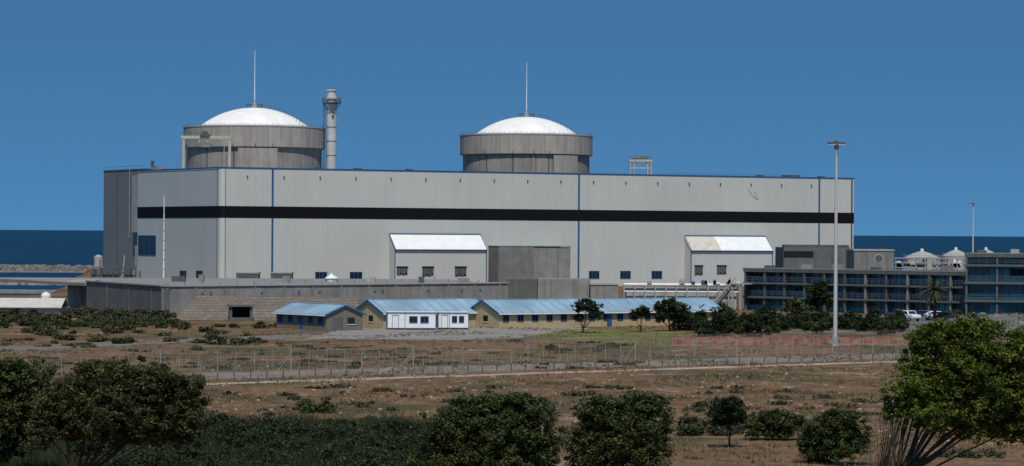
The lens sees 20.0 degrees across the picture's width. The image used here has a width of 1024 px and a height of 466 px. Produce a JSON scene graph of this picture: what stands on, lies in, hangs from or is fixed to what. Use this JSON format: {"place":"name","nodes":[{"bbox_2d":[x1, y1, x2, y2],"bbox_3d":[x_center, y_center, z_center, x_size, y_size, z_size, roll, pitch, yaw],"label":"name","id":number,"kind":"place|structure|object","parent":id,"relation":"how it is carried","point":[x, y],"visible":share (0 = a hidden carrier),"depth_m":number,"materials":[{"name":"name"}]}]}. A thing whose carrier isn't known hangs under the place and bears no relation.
{"place":"outdoors","nodes":[
{"label":"outdoors","id":0,"kind":"place"},
{"bbox_2d":[0,333,341,350],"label":"perimeter road","id":1,"kind":"structure","parent":0,"point":[154,342],"depth_m":361.64,"materials":[{"name":"grey asphalt"}]},
{"bbox_2d":[0,277,472,285],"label":"deck","id":2,"kind":"structure","parent":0,"point":[190,281],"depth_m":541.85,"materials":[{"name":"concrete"}]},
{"bbox_2d":[91,255,140,277],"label":"pipework yard","id":3,"kind":"structure","parent":2,"relation":"on","point":[129,272],"depth_m":640.09,"materials":[{"name":"metal"}]},
{"bbox_2d":[235,272,260,277],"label":"switchgear kiosk","id":4,"kind":"object","parent":2,"relation":"on","point":[247,274],"visible":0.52,"depth_m":699.98,"materials":[{"name":"metal"}]},
{"bbox_2d":[270,272,293,278],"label":"switchgear kiosk","id":5,"kind":"object","parent":2,"relation":"on","point":[277,274],"visible":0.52,"depth_m":704.00,"materials":[{"name":"metal"}]},
{"bbox_2d":[325,273,337,280],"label":"white water tank","id":6,"kind":"object","parent":2,"relation":"on","point":[331,277],"visible":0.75,"depth_m":544.21,"materials":[{"name":"metal"}]},
{"bbox_2d":[166,275,507,284],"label":"deck equipment","id":7,"kind":"object","parent":2,"relation":"on","point":[285,279],"visible":0.96,"depth_m":530.00,"materials":[{"name":"metal"}]},
{"bbox_2d":[177,296,362,320],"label":"paved bank","id":8,"kind":"structure","parent":0,"point":[211,307],"depth_m":469.51,"materials":[{"name":"brick"}]},
{"bbox_2d":[307,327,588,339],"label":"parking area pavement","id":9,"kind":"structure","parent":0,"point":[383,332],"depth_m":401.94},
{"bbox_2d":[386,311,436,329],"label":"white prefab hut","id":10,"kind":"object","parent":9,"relation":"on","point":[404,320],"visible":1,"depth_m":417.34,"materials":[{"name":"paint"}]},
{"bbox_2d":[392,315,428,328],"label":"window frames and door","id":11,"kind":"structure","parent":10,"relation":"in","point":[392,315],"depth_m":417.24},
{"bbox_2d":[410,317,427,321],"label":"window glass","id":12,"kind":"structure","parent":10,"relation":"in","point":[411,318],"depth_m":417.39,"materials":[{"name":"glass"}]},
{"bbox_2d":[355,298,478,327],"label":"yellow office block","id":13,"kind":"structure","parent":9,"relation":"on","point":[374,310],"depth_m":427.14,"materials":[{"name":"paint"}]},
{"bbox_2d":[436,311,469,328],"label":"white prefab hut","id":14,"kind":"object","parent":9,"relation":"on","point":[449,320],"visible":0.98,"depth_m":419.71,"materials":[{"name":"paint"}]},
{"bbox_2d":[441,315,463,327],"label":"window frames and door","id":15,"kind":"structure","parent":14,"relation":"in","point":[441,315],"depth_m":419.59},
{"bbox_2d":[452,316,463,321],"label":"window glass","id":16,"kind":"structure","parent":14,"relation":"in","point":[452,316],"depth_m":419.74,"materials":[{"name":"glass"}]},
{"bbox_2d":[42,360,914,389],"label":"sand track","id":17,"kind":"structure","parent":0,"point":[549,372],"depth_m":291.53,"materials":[{"name":"beige sand"}]},
{"bbox_2d":[0,269,1023,465],"bbox_3d":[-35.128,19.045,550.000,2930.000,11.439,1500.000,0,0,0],"label":"ground","id":18,"kind":"structure","parent":0,"point":[425,404],"depth_m":284.95,"materials":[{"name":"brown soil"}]},
{"bbox_2d":[0,289,55,293],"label":"quay wall","id":19,"kind":"structure","parent":18,"relation":"on","point":[25,291],"depth_m":1000.68,"materials":[{"name":"concrete"}]},
{"bbox_2d":[0,354,59,462],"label":"spreading tree","id":20,"kind":"object","parent":18,"relation":"on","point":[17,389],"visible":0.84,"depth_m":161.17,"materials":[{"name":"green plant"}]},
{"bbox_2d":[0,298,69,315],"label":"long warehouse","id":21,"kind":"structure","parent":18,"relation":"on","point":[49,305],"depth_m":462.35,"materials":[{"name":"metal"}]},
{"bbox_2d":[41,292,50,297],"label":"white storage tank","id":22,"kind":"object","parent":18,"relation":"on","point":[45,295],"visible":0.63,"depth_m":504.37,"materials":[{"name":"metal"}]},
{"bbox_2d":[67,280,99,307],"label":"pump house","id":23,"kind":"structure","parent":18,"relation":"on","point":[76,296],"depth_m":520.00,"materials":[{"name":"concrete"}]},
{"bbox_2d":[93,255,103,273],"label":"tank on tower","id":24,"kind":"object","parent":18,"relation":"on","point":[97,258],"visible":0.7,"depth_m":659.17,"materials":[{"name":"metal"}]},
{"bbox_2d":[22,353,212,465],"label":"spreading tree","id":25,"kind":"object","parent":18,"relation":"on","point":[112,399],"visible":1,"depth_m":149.03,"materials":[{"name":"green plant"}]},
{"bbox_2d":[85,280,169,310],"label":"side wall","id":26,"kind":"structure","parent":18,"relation":"on","point":[118,295],"depth_m":486.57,"materials":[{"name":"concrete"}]},
{"bbox_2d":[0,306,275,344],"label":"dune scrub","id":27,"kind":"object","parent":18,"relation":"on","point":[88,314],"visible":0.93,"depth_m":422.52,"materials":[{"name":"green plant"}]},
{"bbox_2d":[163,200,164,277],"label":"lightning mast","id":28,"kind":"object","parent":18,"relation":"on","point":[164,243],"visible":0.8,"depth_m":599.99,"materials":[{"name":"white metal"}]},
{"bbox_2d":[0,407,436,465],"bbox_3d":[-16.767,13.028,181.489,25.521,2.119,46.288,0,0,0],"label":"bush thicket","id":29,"kind":"object","parent":18,"relation":"on","point":[277,442],"visible":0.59,"depth_m":178.94,"materials":[{"name":"green plant"}]},
{"bbox_2d":[227,304,253,320],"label":"concrete shelter","id":30,"kind":"object","parent":18,"relation":"on","point":[243,312],"visible":1,"depth_m":455.03,"materials":[{"name":"grey concrete"}]},
{"bbox_2d":[187,148,321,167],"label":"wall","id":31,"kind":"structure","parent":18,"relation":"on","point":[286,158],"depth_m":805.66,"materials":[{"name":"concrete"}]},
{"bbox_2d":[183,126,324,149],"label":"ring beam","id":32,"kind":"structure","parent":31,"relation":"on","point":[278,137],"depth_m":802.38,"materials":[{"name":"concrete"}]},
{"bbox_2d":[185,67,322,166],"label":"fittings","id":33,"kind":"object","parent":32,"relation":"on","point":[254,105],"visible":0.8,"depth_m":817.78,"materials":[{"name":"metal"}]},
{"bbox_2d":[183,125,324,128],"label":"parapet","id":34,"kind":"structure","parent":32,"relation":"on","point":[255,125],"depth_m":803.07,"materials":[{"name":"concrete"}]},
{"bbox_2d":[202,108,306,125],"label":"dome","id":35,"kind":"structure","parent":34,"relation":"on","point":[251,116],"depth_m":810.08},
{"bbox_2d":[238,148,277,167],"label":"thickened wall panel","id":36,"kind":"structure","parent":31,"relation":"attached to","point":[258,157],"depth_m":800.47,"materials":[{"name":"concrete"}]},
{"bbox_2d":[87,416,425,465],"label":"bush thicket","id":37,"kind":"object","parent":18,"relation":"on","point":[408,426],"visible":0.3,"depth_m":178.90,"materials":[{"name":"green plant"}]},
{"bbox_2d":[272,302,366,330],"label":"blue roofed workshop","id":38,"kind":"structure","parent":18,"relation":"on","point":[316,316],"depth_m":413.64,"materials":[{"name":"blue metal"}]},
{"bbox_2d":[278,314,322,328],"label":"window frames and door","id":39,"kind":"structure","parent":38,"relation":"in","point":[300,317],"depth_m":415.71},
{"bbox_2d":[279,315,321,322],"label":"window glass","id":40,"kind":"structure","parent":38,"relation":"in","point":[310,319],"depth_m":413.89,"materials":[{"name":"glass"}]},
{"bbox_2d":[332,317,355,330],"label":"roller door","id":41,"kind":"structure","parent":38,"relation":"in","point":[337,322],"depth_m":411.77,"materials":[{"name":"metal"}]},
{"bbox_2d":[322,89,340,168],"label":"ventilation stack","id":42,"kind":"object","parent":18,"relation":"on","point":[332,100],"visible":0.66,"depth_m":816.82,"materials":[{"name":"metal"}]},
{"bbox_2d":[161,282,508,317],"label":"front wall","id":43,"kind":"structure","parent":18,"relation":"on","point":[181,297],"depth_m":492.83,"materials":[{"name":"concrete"}]},
{"bbox_2d":[41,343,902,379],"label":"security fence","id":44,"kind":"object","parent":18,"relation":"on","point":[482,367],"visible":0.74,"depth_m":296.60,"materials":[{"name":"metal"}]},
{"bbox_2d":[103,161,854,285],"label":"turbine hall","id":45,"kind":"structure","parent":18,"relation":"on","point":[359,223],"depth_m":762.46,"materials":[{"name":"metal"}]},
{"bbox_2d":[138,235,202,277],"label":"end wall windows","id":46,"kind":"structure","parent":45,"relation":"in","point":[146,243],"depth_m":771.55,"materials":[{"name":"blue glass"}]},
{"bbox_2d":[176,131,231,167],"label":"service gantry","id":47,"kind":"object","parent":45,"relation":"on","point":[205,135],"visible":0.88,"depth_m":794.60,"materials":[{"name":"metal"}]},
{"bbox_2d":[315,271,661,278],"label":"window frames","id":48,"kind":"structure","parent":45,"relation":"in","point":[592,271],"depth_m":778.55,"materials":[{"name":"blue metal"}]},
{"bbox_2d":[316,271,661,278],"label":"window glass","id":49,"kind":"structure","parent":45,"relation":"in","point":[624,274],"depth_m":774.94,"materials":[{"name":"blue glass"}]},
{"bbox_2d":[628,156,651,173],"bbox_3d":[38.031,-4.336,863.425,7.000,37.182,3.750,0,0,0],"label":"frame","id":50,"kind":"object","parent":45,"relation":"on","point":[636,159],"visible":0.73,"depth_m":861.70,"materials":[{"name":"paint"}]},
{"bbox_2d":[406,388,565,465],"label":"rounded tree","id":51,"kind":"object","parent":18,"relation":"on","point":[491,429],"visible":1,"depth_m":138.76,"materials":[{"name":"green plant"}]},
{"bbox_2d":[0,337,1006,459],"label":"field scrub","id":52,"kind":"object","parent":18,"relation":"on","point":[694,425],"visible":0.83,"depth_m":250.61,"materials":[{"name":"green plant"}]},
{"bbox_2d":[0,327,1013,373],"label":"security fence","id":53,"kind":"object","parent":18,"relation":"on","point":[491,348],"visible":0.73,"depth_m":308.51,"materials":[{"name":"metal"}]},
{"bbox_2d":[0,318,1021,357],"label":"dry grass","id":54,"kind":"structure","parent":18,"relation":"on","point":[497,339],"depth_m":370.35,"materials":[{"name":"brown plant"}]},
{"bbox_2d":[0,309,1023,413],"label":"green scrub","id":55,"kind":"object","parent":18,"relation":"on","point":[302,406],"visible":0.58,"depth_m":368.94,"materials":[{"name":"green plant"}]},
{"bbox_2d":[0,319,1023,462],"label":"scrub tufts","id":56,"kind":"object","parent":18,"relation":"on","point":[567,401],"visible":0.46,"depth_m":300.26,"materials":[{"name":"green plant"}]},
{"bbox_2d":[48,353,978,382],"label":"gravel strip","id":57,"kind":"object","parent":18,"relation":"on","point":[238,375],"visible":0.6,"depth_m":301.52,"materials":[{"name":"gravel"}]},
{"bbox_2d":[463,155,588,172],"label":"wall","id":58,"kind":"structure","parent":18,"relation":"on","point":[503,163],"depth_m":854.62,"materials":[{"name":"concrete"}]},
{"bbox_2d":[460,135,592,156],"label":"ring beam","id":59,"kind":"structure","parent":58,"relation":"on","point":[529,144],"depth_m":854.73,"materials":[{"name":"concrete"}]},
{"bbox_2d":[460,133,592,136],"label":"parapet","id":60,"kind":"structure","parent":59,"relation":"on","point":[525,134],"depth_m":853.88,"materials":[{"name":"concrete"}]},
{"bbox_2d":[477,117,574,133],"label":"dome","id":61,"kind":"structure","parent":60,"relation":"on","point":[525,125],"depth_m":862.18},
{"bbox_2d":[462,75,590,171],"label":"fittings","id":62,"kind":"object","parent":58,"relation":"on","point":[526,113],"visible":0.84,"depth_m":856.87,"materials":[{"name":"metal"}]},
{"bbox_2d":[553,155,577,172],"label":"thickened wall panel","id":63,"kind":"structure","parent":58,"relation":"attached to","point":[565,163],"depth_m":855.95,"materials":[{"name":"concrete"}]},
{"bbox_2d":[196,355,962,445],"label":"field stones","id":64,"kind":"object","parent":18,"relation":"on","point":[556,393],"visible":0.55,"depth_m":264.56,"materials":[{"name":"beige stone"}]},
{"bbox_2d":[470,297,721,327],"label":"yellow office block","id":65,"kind":"structure","parent":18,"relation":"on","point":[526,313],"depth_m":433.46,"materials":[{"name":"paint"}]},
{"bbox_2d":[483,315,487,321],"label":"gable window","id":66,"kind":"structure","parent":65,"relation":"in","point":[485,318],"depth_m":428.80,"materials":[{"name":"black glass"}]},
{"bbox_2d":[503,314,690,320],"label":"window glass","id":67,"kind":"structure","parent":65,"relation":"in","point":[505,317],"depth_m":430.95,"materials":[{"name":"glass"}]},
{"bbox_2d":[503,313,712,326],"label":"window frames and door","id":68,"kind":"structure","parent":65,"relation":"in","point":[609,315],"depth_m":437.15,"materials":[{"name":"blue metal"}]},
{"bbox_2d":[557,388,677,465],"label":"rounded tree","id":69,"kind":"object","parent":18,"relation":"on","point":[606,429],"visible":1,"depth_m":142.27,"materials":[{"name":"green plant"}]},
{"bbox_2d":[625,287,736,308],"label":"valve house","id":70,"kind":"structure","parent":18,"relation":"on","point":[658,295],"depth_m":545.00,"materials":[{"name":"concrete"}]},
{"bbox_2d":[623,279,739,308],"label":"pipe rack","id":71,"kind":"object","parent":18,"relation":"on","point":[692,283],"visible":0.76,"depth_m":544.17,"materials":[{"name":"metal"}]},
{"bbox_2d":[706,394,748,445],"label":"tree","id":72,"kind":"object","parent":18,"relation":"on","point":[729,410],"visible":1,"depth_m":189.53,"materials":[{"name":"green plant"}]},
{"bbox_2d":[743,408,810,439],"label":"bush","id":73,"kind":"object","parent":18,"relation":"on","point":[778,423],"visible":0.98,"depth_m":197.33,"materials":[{"name":"green plant"}]},
{"bbox_2d":[669,302,900,336],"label":"shrub belt","id":74,"kind":"object","parent":18,"relation":"on","point":[723,320],"visible":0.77,"depth_m":421.16,"materials":[{"name":"green plant"}]},
{"bbox_2d":[696,309,909,334],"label":"shrub belt","id":75,"kind":"object","parent":18,"relation":"on","point":[773,326],"visible":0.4,"depth_m":412.29,"materials":[{"name":"green plant"}]},
{"bbox_2d":[794,407,874,465],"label":"bush","id":76,"kind":"object","parent":18,"relation":"on","point":[841,432],"visible":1,"depth_m":175.40,"materials":[{"name":"green plant"}]},
{"bbox_2d":[827,140,845,345],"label":"mast floodlight","id":77,"kind":"object","parent":18,"relation":"on","point":[836,143],"visible":0.97,"depth_m":365.82,"materials":[{"name":"paint"}]},
{"bbox_2d":[711,264,965,313],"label":"teal glass office","id":78,"kind":"structure","parent":18,"relation":"on","point":[880,288],"depth_m":523.59,"materials":[{"name":"glass"}]},
{"bbox_2d":[846,249,894,268],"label":"plant room","id":79,"kind":"object","parent":18,"relation":"on","point":[865,258],"visible":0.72,"depth_m":600.00,"materials":[{"name":"concrete"}]},
{"bbox_2d":[904,249,940,269],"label":"storage tank","id":80,"kind":"object","parent":18,"relation":"on","point":[921,253],"visible":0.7,"depth_m":895.91,"materials":[{"name":"metal"}]},
{"bbox_2d":[894,257,965,269],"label":"process steelwork","id":81,"kind":"object","parent":18,"relation":"on","point":[954,263],"visible":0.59,"depth_m":611.00,"materials":[{"name":"metal"}]},
{"bbox_2d":[864,312,1023,465],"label":"bright tree","id":82,"kind":"object","parent":18,"relation":"on","point":[987,382],"visible":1,"depth_m":129.28,"materials":[{"name":"green plant"}]},
{"bbox_2d":[942,247,965,269],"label":"storage tank","id":83,"kind":"object","parent":18,"relation":"on","point":[955,253],"visible":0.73,"depth_m":946.25,"materials":[{"name":"metal"}]},
{"bbox_2d":[969,202,977,252],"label":"mast floodlight","id":84,"kind":"object","parent":18,"relation":"on","point":[973,203],"visible":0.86,"depth_m":949.83,"materials":[{"name":"paint"}]},
{"bbox_2d":[964,249,1023,317],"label":"teal glass office","id":85,"kind":"structure","parent":18,"relation":"on","point":[994,282],"depth_m":497.64,"materials":[{"name":"glass"}]},
{"bbox_2d":[976,312,1023,322],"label":"stone heap","id":86,"kind":"object","parent":18,"relation":"on","point":[1013,318],"visible":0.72,"depth_m":468.97,"materials":[{"name":"stone"}]},
{"bbox_2d":[0,230,1023,294],"bbox_3d":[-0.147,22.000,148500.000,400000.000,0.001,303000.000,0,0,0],"label":"sea","id":87,"kind":"structure","parent":0,"point":[54,247],"depth_m":4918.72,"materials":[{"name":"liquid"}]},
{"bbox_2d":[0,282,58,284],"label":"breakwater","id":88,"kind":"object","parent":87,"relation":"in","point":[10,283],"visible":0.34,"depth_m":1155.33,"materials":[{"name":"concrete"}]},
{"bbox_2d":[0,264,93,270],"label":"breakwater","id":89,"kind":"object","parent":87,"relation":"in","point":[33,267],"visible":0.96,"depth_m":1510.10,"materials":[{"name":"stone"}]},
{"bbox_2d":[0,271,85,272],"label":"breakwater roadway","id":90,"kind":"structure","parent":89,"relation":"on","point":[49,271],"depth_m":1498.01,"materials":[{"name":"concrete"}]},
{"bbox_2d":[0,0,1023,236],"label":"sky","id":91,"kind":"structure","parent":0,"point":[925,98],"materials":[{"name":"blue"}]},
{"bbox_2d":[506,278,536,298],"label":"concrete block house","id":92,"kind":"structure","parent":0,"point":[522,288],"depth_m":560.00,"materials":[{"name":"concrete"}]},
{"bbox_2d":[537,278,590,298],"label":"concrete block house","id":93,"kind":"structure","parent":0,"point":[548,288],"depth_m":556.00,"materials":[{"name":"concrete"}]},
{"bbox_2d":[589,282,618,297],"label":"concrete block house","id":94,"kind":"structure","parent":0,"point":[603,290],"depth_m":552.00,"materials":[{"name":"concrete"}]},
{"bbox_2d":[525,328,691,345],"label":"lawn","id":95,"kind":"structure","parent":0,"point":[647,334],"depth_m":397.97,"materials":[{"name":"green plant"}]},
{"bbox_2d":[570,298,604,332],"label":"garden tree","id":96,"kind":"object","parent":95,"relation":"on","point":[590,307],"visible":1,"depth_m":407.64,"materials":[{"name":"green plant"}]},
{"bbox_2d":[628,304,653,331],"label":"garden tree","id":97,"kind":"object","parent":95,"relation":"on","point":[641,311],"visible":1,"depth_m":414.21,"materials":[{"name":"green plant"}]},
{"bbox_2d":[652,297,691,330],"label":"garden tree","id":98,"kind":"object","parent":95,"relation":"on","point":[674,307],"visible":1,"depth_m":417.20,"materials":[{"name":"green plant"}]},
{"bbox_2d":[672,337,906,346],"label":"disturbed sand ground","id":99,"kind":"structure","parent":0,"point":[745,341],"depth_m":378.18,"materials":[{"name":"brown sand"}]},
{"bbox_2d":[673,333,898,345],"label":"orange barrier netting","id":100,"kind":"object","parent":99,"relation":"on","point":[783,343],"visible":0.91,"depth_m":375.65,"materials":[{"name":"plastic"}]},
{"bbox_2d":[775,245,849,267],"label":"service building","id":101,"kind":"structure","parent":0,"point":[798,256],"depth_m":640.00,"materials":[{"name":"concrete"}]},
{"bbox_2d":[752,315,1023,333],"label":"office road","id":102,"kind":"structure","parent":0,"point":[924,320],"depth_m":445.44,"materials":[{"name":"grey asphalt"}]},
{"bbox_2d":[717,302,728,311],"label":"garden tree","id":103,"kind":"object","parent":102,"relation":"on","point":[722,304],"visible":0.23,"depth_m":469.40,"materials":[{"name":"green plant"}]},
{"bbox_2d":[778,296,809,315],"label":"garden tree","id":104,"kind":"object","parent":102,"relation":"on","point":[795,305],"visible":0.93,"depth_m":454.15,"materials":[{"name":"green plant"}]},
{"bbox_2d":[804,280,833,312],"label":"garden tree","id":105,"kind":"object","parent":102,"relation":"on","point":[817,291],"visible":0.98,"depth_m":469.28,"materials":[{"name":"green plant"}]},
{"bbox_2d":[884,309,905,315],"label":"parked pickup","id":106,"kind":"object","parent":102,"relation":"on","point":[889,313],"visible":0.25,"depth_m":485.72,"materials":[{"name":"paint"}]},
{"bbox_2d":[903,310,920,320],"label":"parked pickup","id":107,"kind":"object","parent":102,"relation":"on","point":[910,314],"visible":0.63,"depth_m":474.72,"materials":[{"name":"white paint"}]},
{"bbox_2d":[916,310,928,316],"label":"parked car","id":108,"kind":"object","parent":102,"relation":"on","point":[921,312],"visible":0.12,"depth_m":488.28,"materials":[{"name":"paint"}]},
{"bbox_2d":[916,275,952,319],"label":"palm tree","id":109,"kind":"object","parent":102,"relation":"on","point":[935,293],"visible":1,"depth_m":477.62,"materials":[{"name":"green plant"}]},
{"bbox_2d":[924,311,948,319],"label":"parked car","id":110,"kind":"object","parent":102,"relation":"on","point":[928,315],"visible":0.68,"depth_m":483.05,"materials":[{"name":"white paint"}]},
{"bbox_2d":[936,311,963,319],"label":"parked car","id":111,"kind":"object","parent":102,"relation":"on","point":[953,315],"visible":0.56,"depth_m":479.39,"materials":[{"name":"paint"}]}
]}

